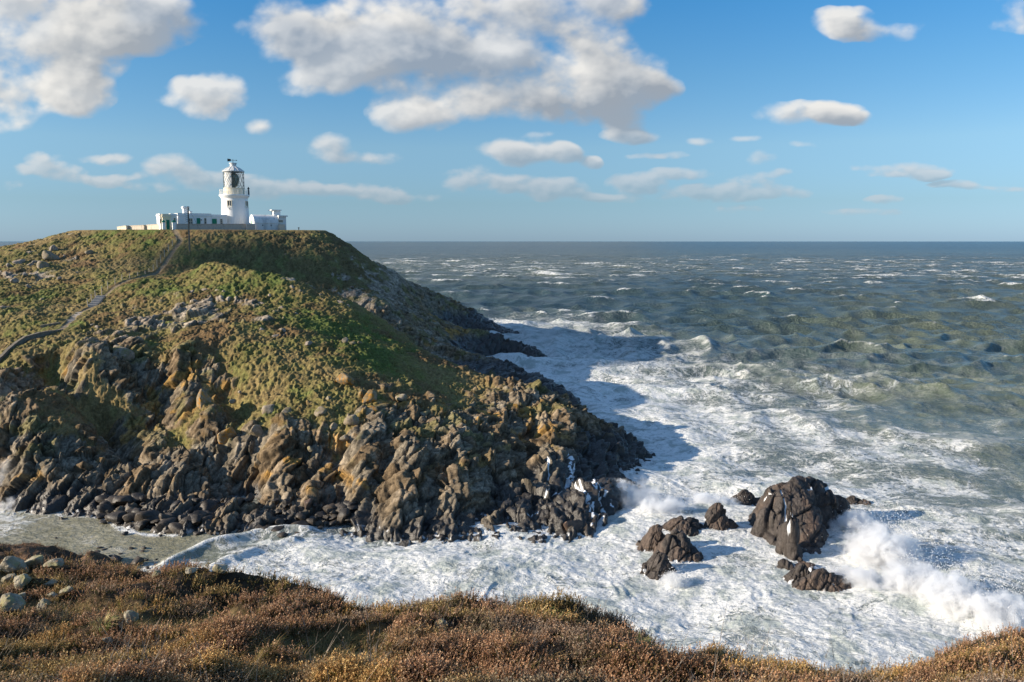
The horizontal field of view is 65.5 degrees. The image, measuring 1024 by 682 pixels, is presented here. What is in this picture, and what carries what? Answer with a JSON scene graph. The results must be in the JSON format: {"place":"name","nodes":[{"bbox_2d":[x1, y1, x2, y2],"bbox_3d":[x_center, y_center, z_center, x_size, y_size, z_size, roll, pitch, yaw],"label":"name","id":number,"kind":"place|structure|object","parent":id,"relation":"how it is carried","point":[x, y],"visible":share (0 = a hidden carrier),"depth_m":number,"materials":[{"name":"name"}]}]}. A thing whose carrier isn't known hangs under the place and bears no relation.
{"place":"outdoors","nodes":[
{"label":"outdoors","id":0,"kind":"place"},
{"bbox_2d":[18,562,28,572],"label":"rock","id":1,"kind":"object","parent":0,"point":[24,566],"visible":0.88,"depth_m":14.09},
{"bbox_2d":[0,229,655,546],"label":"headland","id":2,"kind":"structure","parent":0,"point":[87,415],"depth_m":101.00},
{"bbox_2d":[10,278,18,283],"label":"stone","id":3,"kind":"object","parent":2,"relation":"on","point":[14,280],"visible":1,"depth_m":148.45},
{"bbox_2d":[12,259,25,263],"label":"stone","id":4,"kind":"object","parent":2,"relation":"on","point":[20,261],"visible":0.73,"depth_m":163.10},
{"bbox_2d":[0,329,62,362],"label":"path","id":5,"kind":"structure","parent":2,"relation":"on","point":[6,351],"depth_m":112.11,"materials":[{"name":"stone"}]},
{"bbox_2d":[36,261,49,268],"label":"boulder","id":6,"kind":"object","parent":2,"relation":"on","point":[41,264],"visible":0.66,"depth_m":158.93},
{"bbox_2d":[40,322,59,327],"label":"retaining wall","id":7,"kind":"structure","parent":2,"relation":"on","point":[45,325],"depth_m":121.39,"materials":[{"name":"stone"}]},
{"bbox_2d":[42,250,59,259],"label":"boulder","id":8,"kind":"object","parent":2,"relation":"on","point":[47,255],"visible":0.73,"depth_m":166.10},
{"bbox_2d":[49,245,57,251],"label":"boulder","id":9,"kind":"object","parent":2,"relation":"on","point":[52,248],"visible":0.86,"depth_m":171.01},
{"bbox_2d":[66,312,81,322],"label":"steps","id":10,"kind":"structure","parent":2,"relation":"on","point":[72,319],"depth_m":126.14,"materials":[{"name":"stone"}]},
{"bbox_2d":[88,295,105,306],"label":"steps","id":11,"kind":"structure","parent":2,"relation":"on","point":[97,300],"depth_m":134.43,"materials":[{"name":"stone"}]},
{"bbox_2d":[97,513,106,518],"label":"boulder","id":12,"kind":"object","parent":2,"relation":"on","point":[100,515],"visible":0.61,"depth_m":80.93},
{"bbox_2d":[95,495,109,504],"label":"boulder","id":13,"kind":"object","parent":2,"relation":"on","point":[99,499],"visible":0.54,"depth_m":83.25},
{"bbox_2d":[97,504,115,513],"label":"boulder","id":14,"kind":"object","parent":2,"relation":"on","point":[102,508],"visible":0.86,"depth_m":81.89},
{"bbox_2d":[107,495,116,505],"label":"boulder","id":15,"kind":"object","parent":2,"relation":"on","point":[110,498],"visible":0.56,"depth_m":82.92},
{"bbox_2d":[106,510,127,522],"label":"boulder","id":16,"kind":"object","parent":2,"relation":"on","point":[116,516],"visible":0.68,"depth_m":79.36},
{"bbox_2d":[111,495,132,507],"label":"boulder","id":17,"kind":"object","parent":2,"relation":"on","point":[120,500],"visible":0.86,"depth_m":82.65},
{"bbox_2d":[113,345,134,361],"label":"boulder","id":18,"kind":"object","parent":2,"relation":"on","point":[127,354],"visible":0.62,"depth_m":106.26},
{"bbox_2d":[124,503,132,510],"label":"boulder","id":19,"kind":"object","parent":2,"relation":"on","point":[127,505],"visible":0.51,"depth_m":80.99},
{"bbox_2d":[122,513,135,521],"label":"boulder","id":20,"kind":"object","parent":2,"relation":"on","point":[128,517],"visible":0.81,"depth_m":78.88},
{"bbox_2d":[87,236,176,305],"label":"path fence","id":21,"kind":"object","parent":2,"relation":"on","point":[129,273],"visible":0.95,"depth_m":147.87,"materials":[{"name":"metal"}]},
{"bbox_2d":[131,508,141,512],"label":"boulder","id":22,"kind":"object","parent":2,"relation":"on","point":[135,510],"visible":0.57,"depth_m":79.69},
{"bbox_2d":[117,224,158,229],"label":"enclosure wall","id":23,"kind":"structure","parent":2,"relation":"on","point":[144,227],"depth_m":183.82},
{"bbox_2d":[131,493,145,503],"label":"boulder","id":24,"kind":"object","parent":2,"relation":"on","point":[135,498],"visible":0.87,"depth_m":83.23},
{"bbox_2d":[135,523,146,530],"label":"boulder","id":25,"kind":"object","parent":2,"relation":"on","point":[140,527],"visible":1,"depth_m":77.77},
{"bbox_2d":[139,495,146,501],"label":"boulder","id":26,"kind":"object","parent":2,"relation":"on","point":[142,498],"visible":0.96,"depth_m":83.21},
{"bbox_2d":[137,520,150,525],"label":"boulder","id":27,"kind":"object","parent":2,"relation":"on","point":[143,521],"visible":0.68,"depth_m":78.14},
{"bbox_2d":[134,510,154,524],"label":"boulder","id":28,"kind":"object","parent":2,"relation":"on","point":[142,515],"visible":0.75,"depth_m":78.34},
{"bbox_2d":[144,510,160,522],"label":"boulder","id":29,"kind":"object","parent":2,"relation":"on","point":[156,513],"visible":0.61,"depth_m":78.69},
{"bbox_2d":[150,516,159,523],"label":"boulder","id":30,"kind":"object","parent":2,"relation":"on","point":[156,519],"visible":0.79,"depth_m":78.36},
{"bbox_2d":[159,513,170,520],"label":"boulder","id":31,"kind":"object","parent":2,"relation":"on","point":[161,516],"visible":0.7,"depth_m":78.46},
{"bbox_2d":[156,214,177,229],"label":"gate lodge","id":32,"kind":"structure","parent":2,"relation":"on","point":[165,217],"depth_m":179.77,"materials":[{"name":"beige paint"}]},
{"bbox_2d":[156,517,177,532],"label":"boulder","id":33,"kind":"object","parent":2,"relation":"on","point":[161,525],"visible":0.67,"depth_m":77.22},
{"bbox_2d":[168,522,182,533],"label":"boulder","id":34,"kind":"object","parent":2,"relation":"on","point":[175,527],"visible":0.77,"depth_m":77.00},
{"bbox_2d":[169,500,182,509],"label":"boulder","id":35,"kind":"object","parent":2,"relation":"on","point":[177,502],"visible":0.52,"depth_m":81.52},
{"bbox_2d":[178,515,194,525],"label":"boulder","id":36,"kind":"object","parent":2,"relation":"on","point":[183,520],"visible":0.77,"depth_m":77.47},
{"bbox_2d":[188,513,202,524],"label":"boulder","id":37,"kind":"object","parent":2,"relation":"on","point":[196,518],"visible":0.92,"depth_m":77.61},
{"bbox_2d":[185,206,207,250],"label":"utility pole","id":38,"kind":"object","parent":2,"relation":"on","point":[189,227],"visible":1,"depth_m":165.21,"materials":[{"name":"metal"}]},
{"bbox_2d":[192,498,201,504],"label":"boulder","id":39,"kind":"object","parent":2,"relation":"on","point":[195,501],"visible":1,"depth_m":82.96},
{"bbox_2d":[193,531,202,535],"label":"boulder","id":40,"kind":"object","parent":2,"relation":"on","point":[195,533],"visible":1,"depth_m":76.34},
{"bbox_2d":[193,510,206,516],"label":"boulder","id":41,"kind":"object","parent":2,"relation":"on","point":[202,513],"visible":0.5,"depth_m":78.56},
{"bbox_2d":[174,206,226,223],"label":"keepers cottage","id":42,"kind":"structure","parent":2,"relation":"on","point":[200,218],"depth_m":186.35,"materials":[{"name":"white paint"}]},
{"bbox_2d":[196,389,213,408],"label":"boulder","id":43,"kind":"object","parent":2,"relation":"on","point":[203,397],"visible":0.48,"depth_m":97.06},
{"bbox_2d":[201,515,213,522],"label":"boulder","id":44,"kind":"object","parent":2,"relation":"on","point":[209,517],"visible":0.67,"depth_m":77.87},
{"bbox_2d":[199,499,217,510],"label":"boulder","id":45,"kind":"object","parent":2,"relation":"on","point":[209,504],"visible":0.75,"depth_m":80.99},
{"bbox_2d":[205,520,212,529],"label":"boulder","id":46,"kind":"object","parent":2,"relation":"on","point":[207,524],"visible":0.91,"depth_m":76.83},
{"bbox_2d":[176,224,245,229],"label":"boundary wall","id":47,"kind":"structure","parent":2,"relation":"on","point":[215,226],"depth_m":182.43,"materials":[{"name":"stone"}]},
{"bbox_2d":[217,427,236,443],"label":"boulder","id":48,"kind":"object","parent":2,"relation":"on","point":[224,436],"visible":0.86,"depth_m":92.11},
{"bbox_2d":[219,159,249,229],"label":"lighthouse","id":49,"kind":"object","parent":2,"relation":"on","point":[234,205],"visible":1,"depth_m":190.96,"materials":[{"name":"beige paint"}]},
{"bbox_2d":[225,497,243,506],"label":"boulder","id":50,"kind":"object","parent":2,"relation":"on","point":[240,501],"visible":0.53,"depth_m":82.16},
{"bbox_2d":[244,493,254,502],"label":"boulder","id":51,"kind":"object","parent":2,"relation":"on","point":[250,497],"visible":0.98,"depth_m":83.12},
{"bbox_2d":[247,223,254,229],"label":"wall pier","id":52,"kind":"structure","parent":2,"relation":"on","point":[250,226],"depth_m":185.85,"materials":[{"name":"stone"}]},
{"bbox_2d":[249,425,262,436],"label":"boulder","id":53,"kind":"object","parent":2,"relation":"on","point":[256,430],"visible":1,"depth_m":92.09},
{"bbox_2d":[249,215,278,229],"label":"vaulted store","id":54,"kind":"structure","parent":2,"relation":"on","point":[265,222],"depth_m":189.70,"materials":[{"name":"white paint"}]},
{"bbox_2d":[261,404,274,414],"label":"boulder","id":55,"kind":"object","parent":2,"relation":"on","point":[267,409],"visible":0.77,"depth_m":95.57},
{"bbox_2d":[265,517,277,523],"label":"boulder","id":56,"kind":"object","parent":2,"relation":"on","point":[273,520],"visible":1,"depth_m":78.23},
{"bbox_2d":[271,526,283,531],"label":"boulder","id":57,"kind":"object","parent":2,"relation":"on","point":[276,528],"visible":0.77,"depth_m":76.83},
{"bbox_2d":[268,210,287,229],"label":"signal house","id":58,"kind":"structure","parent":2,"relation":"on","point":[282,222],"depth_m":191.72,"materials":[{"name":"white paint"}]},
{"bbox_2d":[275,518,284,524],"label":"boulder","id":59,"kind":"object","parent":2,"relation":"on","point":[278,521],"visible":0.99,"depth_m":77.91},
{"bbox_2d":[277,532,287,537],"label":"boulder","id":60,"kind":"object","parent":2,"relation":"on","point":[283,534],"visible":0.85,"depth_m":75.86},
{"bbox_2d":[281,407,291,412],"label":"boulder","id":61,"kind":"object","parent":2,"relation":"on","point":[286,410],"visible":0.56,"depth_m":94.81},
{"bbox_2d":[282,499,291,504],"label":"boulder","id":62,"kind":"object","parent":2,"relation":"on","point":[285,501],"visible":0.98,"depth_m":81.80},
{"bbox_2d":[295,512,304,519],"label":"boulder","id":63,"kind":"object","parent":2,"relation":"on","point":[299,515],"visible":0.98,"depth_m":78.44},
{"bbox_2d":[292,520,308,524],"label":"boulder","id":64,"kind":"object","parent":2,"relation":"on","point":[302,522],"visible":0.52,"depth_m":77.89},
{"bbox_2d":[304,498,312,509],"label":"boulder","id":65,"kind":"object","parent":2,"relation":"on","point":[307,503],"visible":1,"depth_m":80.25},
{"bbox_2d":[306,518,314,526],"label":"boulder","id":66,"kind":"object","parent":2,"relation":"on","point":[311,521],"visible":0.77,"depth_m":78.13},
{"bbox_2d":[314,406,326,416],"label":"boulder","id":67,"kind":"object","parent":2,"relation":"on","point":[320,411],"visible":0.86,"depth_m":93.53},
{"bbox_2d":[316,511,326,516],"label":"boulder","id":68,"kind":"object","parent":2,"relation":"on","point":[320,514],"visible":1,"depth_m":79.48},
{"bbox_2d":[325,507,335,513],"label":"boulder","id":69,"kind":"object","parent":2,"relation":"on","point":[328,510],"visible":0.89,"depth_m":79.78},
{"bbox_2d":[328,514,337,519],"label":"boulder","id":70,"kind":"object","parent":2,"relation":"on","point":[333,517],"visible":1,"depth_m":79.35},
{"bbox_2d":[328,520,337,526],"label":"boulder","id":71,"kind":"object","parent":2,"relation":"on","point":[332,523],"visible":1,"depth_m":78.68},
{"bbox_2d":[329,422,337,430],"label":"boulder","id":72,"kind":"object","parent":2,"relation":"on","point":[333,426],"visible":1,"depth_m":91.62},
{"bbox_2d":[335,502,346,511],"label":"boulder","id":73,"kind":"object","parent":2,"relation":"on","point":[341,505],"visible":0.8,"depth_m":80.10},
{"bbox_2d":[337,508,349,524],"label":"boulder","id":74,"kind":"object","parent":2,"relation":"on","point":[343,514],"visible":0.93,"depth_m":78.92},
{"bbox_2d":[339,434,348,441],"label":"boulder","id":75,"kind":"object","parent":2,"relation":"on","point":[344,438],"visible":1,"depth_m":89.80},
{"bbox_2d":[335,373,353,385],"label":"boulder","id":76,"kind":"object","parent":2,"relation":"on","point":[344,378],"visible":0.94,"depth_m":99.59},
{"bbox_2d":[343,500,357,505],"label":"boulder","id":77,"kind":"object","parent":2,"relation":"on","point":[347,503],"visible":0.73,"depth_m":80.31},
{"bbox_2d":[343,414,358,425],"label":"boulder","id":78,"kind":"object","parent":2,"relation":"on","point":[352,420],"visible":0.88,"depth_m":91.93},
{"bbox_2d":[347,504,357,510],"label":"boulder","id":79,"kind":"object","parent":2,"relation":"on","point":[353,507],"visible":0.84,"depth_m":79.98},
{"bbox_2d":[362,389,376,403],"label":"boulder","id":80,"kind":"object","parent":2,"relation":"on","point":[370,396],"visible":0.98,"depth_m":96.27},
{"bbox_2d":[365,405,377,416],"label":"boulder","id":81,"kind":"object","parent":2,"relation":"on","point":[369,409],"visible":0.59,"depth_m":94.01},
{"bbox_2d":[395,394,406,401],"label":"boulder","id":82,"kind":"object","parent":2,"relation":"on","point":[401,397],"visible":1,"depth_m":97.91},
{"bbox_2d":[563,519,582,532],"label":"boulder","id":83,"kind":"object","parent":2,"relation":"on","point":[577,524],"visible":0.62,"depth_m":76.51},
{"bbox_2d":[0,241,1023,674],"bbox_3d":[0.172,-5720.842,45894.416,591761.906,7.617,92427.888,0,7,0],"label":"sea","id":84,"kind":"structure","parent":0,"point":[890,373],"depth_m":115.11,"materials":[{"name":"liquid"}]},
{"bbox_2d":[636,524,664,551],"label":"sea rock","id":85,"kind":"object","parent":84,"relation":"in","point":[653,536],"visible":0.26,"depth_m":72.44,"materials":[{"name":"stone"}]},
{"bbox_2d":[639,550,676,579],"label":"sea rock","id":86,"kind":"object","parent":84,"relation":"in","point":[656,565],"visible":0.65,"depth_m":67.73,"materials":[{"name":"stone"}]},
{"bbox_2d":[653,529,703,563],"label":"sea rock","id":87,"kind":"object","parent":84,"relation":"in","point":[675,545],"visible":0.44,"depth_m":70.66,"materials":[{"name":"stone"}]},
{"bbox_2d":[662,515,705,536],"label":"sea rock","id":88,"kind":"object","parent":84,"relation":"in","point":[691,526],"visible":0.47,"depth_m":76.36,"materials":[{"name":"stone"}]},
{"bbox_2d":[703,502,738,530],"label":"sea rock","id":89,"kind":"object","parent":84,"relation":"in","point":[716,517],"visible":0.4,"depth_m":76.84,"materials":[{"name":"stone"}]},
{"bbox_2d":[727,489,760,505],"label":"sea rock","id":90,"kind":"object","parent":84,"relation":"in","point":[748,495],"visible":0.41,"depth_m":84.92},
{"bbox_2d":[491,319,1023,627],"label":"spray drops","id":91,"kind":"object","parent":84,"relation":"on","point":[924,574],"visible":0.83,"depth_m":65.87,"materials":[{"name":"liquid"}]},
{"bbox_2d":[782,563,809,583],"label":"sea rock","id":92,"kind":"object","parent":84,"relation":"in","point":[794,574],"visible":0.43,"depth_m":66.39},
{"bbox_2d":[748,475,852,571],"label":"sea stack","id":93,"kind":"object","parent":84,"relation":"in","point":[794,518],"visible":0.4,"depth_m":75.50,"materials":[{"name":"stone"}]},
{"bbox_2d":[791,568,851,591],"bbox_3d":[25.656,20.426,65.659,6.626,3.638,3.402,0,7,0],"label":"sea rock","id":94,"kind":"object","parent":84,"relation":"in","point":[822,579],"visible":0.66,"depth_m":64.90,"materials":[{"name":"stone"}]},
{"bbox_2d":[846,495,870,504],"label":"sea rock","id":95,"kind":"object","parent":84,"relation":"in","point":[850,500],"visible":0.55,"depth_m":85.50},
{"bbox_2d":[0,0,1023,199],"bbox_3d":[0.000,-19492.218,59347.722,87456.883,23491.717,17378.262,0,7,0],"label":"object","id":96,"kind":"structure","parent":0,"point":[601,74],"depth_m":64645.54,"materials":[{"name":"white"}]},
{"bbox_2d":[0,542,1023,681],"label":"heath ground","id":97,"kind":"structure","parent":0,"point":[232,577],"depth_m":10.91,"materials":[{"name":"plant"}]},
{"bbox_2d":[1,573,16,582],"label":"rock","id":98,"kind":"object","parent":97,"relation":"on","point":[7,577],"visible":0.88,"depth_m":13.40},
{"bbox_2d":[0,556,24,573],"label":"rock","id":99,"kind":"object","parent":97,"relation":"on","point":[9,564],"visible":0.97,"depth_m":13.96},
{"bbox_2d":[0,592,25,614],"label":"rock","id":100,"kind":"object","parent":97,"relation":"on","point":[10,600],"visible":0.81,"depth_m":10.29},
{"bbox_2d":[13,573,31,588],"bbox_3d":[-7.854,3.837,12.778,0.258,0.214,0.313,-6,10,-41],"label":"rock","id":101,"kind":"object","parent":97,"relation":"on","point":[21,579],"visible":0.91,"depth_m":12.70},
{"bbox_2d":[25,555,43,567],"bbox_3d":[-8.592,3.984,14.344,0.318,0.269,0.278,0,7,0],"label":"rock","id":102,"kind":"object","parent":97,"relation":"on","point":[36,560],"visible":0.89,"depth_m":14.24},
{"bbox_2d":[37,598,50,608],"bbox_3d":[-7.067,3.976,12.031,0.183,0.185,0.288,-14,-4,-20],"label":"rock","id":103,"kind":"object","parent":97,"relation":"on","point":[43,601],"visible":0.76,"depth_m":11.98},
{"bbox_2d":[45,579,57,585],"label":"rock","id":104,"kind":"object","parent":97,"relation":"on","point":[51,581],"visible":0.9,"depth_m":12.87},
{"bbox_2d":[47,592,57,597],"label":"rock","id":105,"kind":"object","parent":97,"relation":"on","point":[52,594],"visible":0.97,"depth_m":12.14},
{"bbox_2d":[43,558,64,569],"bbox_3d":[-8.174,3.989,14.218,0.336,0.170,0.332,15,16,42],"label":"rock","id":106,"kind":"object","parent":97,"relation":"on","point":[57,563],"visible":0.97,"depth_m":14.16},
{"bbox_2d":[0,540,124,565],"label":"heather","id":107,"kind":"object","parent":97,"relation":"on","point":[14,544],"visible":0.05,"depth_m":39.33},
{"bbox_2d":[59,586,73,594],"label":"rock","id":108,"kind":"object","parent":97,"relation":"on","point":[64,591],"visible":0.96,"depth_m":12.23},
{"bbox_2d":[81,607,132,637],"bbox_3d":[-4.459,3.096,8.794,0.505,0.224,0.587,0,7,0],"label":"grass tussock","id":109,"kind":"object","parent":97,"relation":"on","point":[99,627],"depth_m":8.75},
{"bbox_2d":[102,637,112,643],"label":"rock","id":110,"kind":"object","parent":97,"relation":"on","point":[107,641],"visible":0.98,"depth_m":7.52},
{"bbox_2d":[124,610,138,623],"bbox_3d":[-5.127,3.729,10.738,0.178,0.236,0.270,-4,8,-32],"label":"rock","id":111,"kind":"object","parent":97,"relation":"on","point":[133,616],"visible":0.66,"depth_m":10.67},
{"bbox_2d":[131,556,144,565],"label":"boulder","id":112,"kind":"object","parent":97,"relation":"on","point":[138,560],"visible":0.73,"depth_m":69.48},
{"bbox_2d":[152,570,160,576],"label":"rock","id":113,"kind":"object","parent":97,"relation":"on","point":[157,572],"visible":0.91,"depth_m":13.42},
{"bbox_2d":[185,567,198,573],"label":"rock","id":114,"kind":"object","parent":97,"relation":"on","point":[193,570],"visible":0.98,"depth_m":13.52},
{"bbox_2d":[212,564,227,573],"bbox_3d":[-5.089,3.945,13.872,0.252,0.165,0.238,-1,7,-5],"label":"rock","id":115,"kind":"object","parent":97,"relation":"on","point":[222,568],"visible":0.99,"depth_m":13.79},
{"bbox_2d":[434,618,448,629],"bbox_3d":[-0.746,2.961,8.307,0.181,0.135,0.202,-17,-10,4],"label":"rock","id":116,"kind":"object","parent":97,"relation":"on","point":[443,620],"visible":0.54,"depth_m":8.26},
{"bbox_2d":[0,551,1023,681],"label":"heather","id":117,"kind":"object","parent":97,"relation":"on","point":[97,664],"visible":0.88,"depth_m":7.61,"materials":[{"name":"plant"}]},
{"bbox_2d":[0,564,1023,681],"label":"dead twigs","id":118,"kind":"object","parent":97,"relation":"on","point":[495,648],"visible":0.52,"depth_m":6.40,"materials":[{"name":"plant"}]},
{"bbox_2d":[628,630,665,650],"bbox_3d":[1.559,3.555,9.322,0.592,0.272,0.556,0,7,0],"label":"grass tussock","id":119,"kind":"object","parent":97,"relation":"on","point":[645,640],"depth_m":9.37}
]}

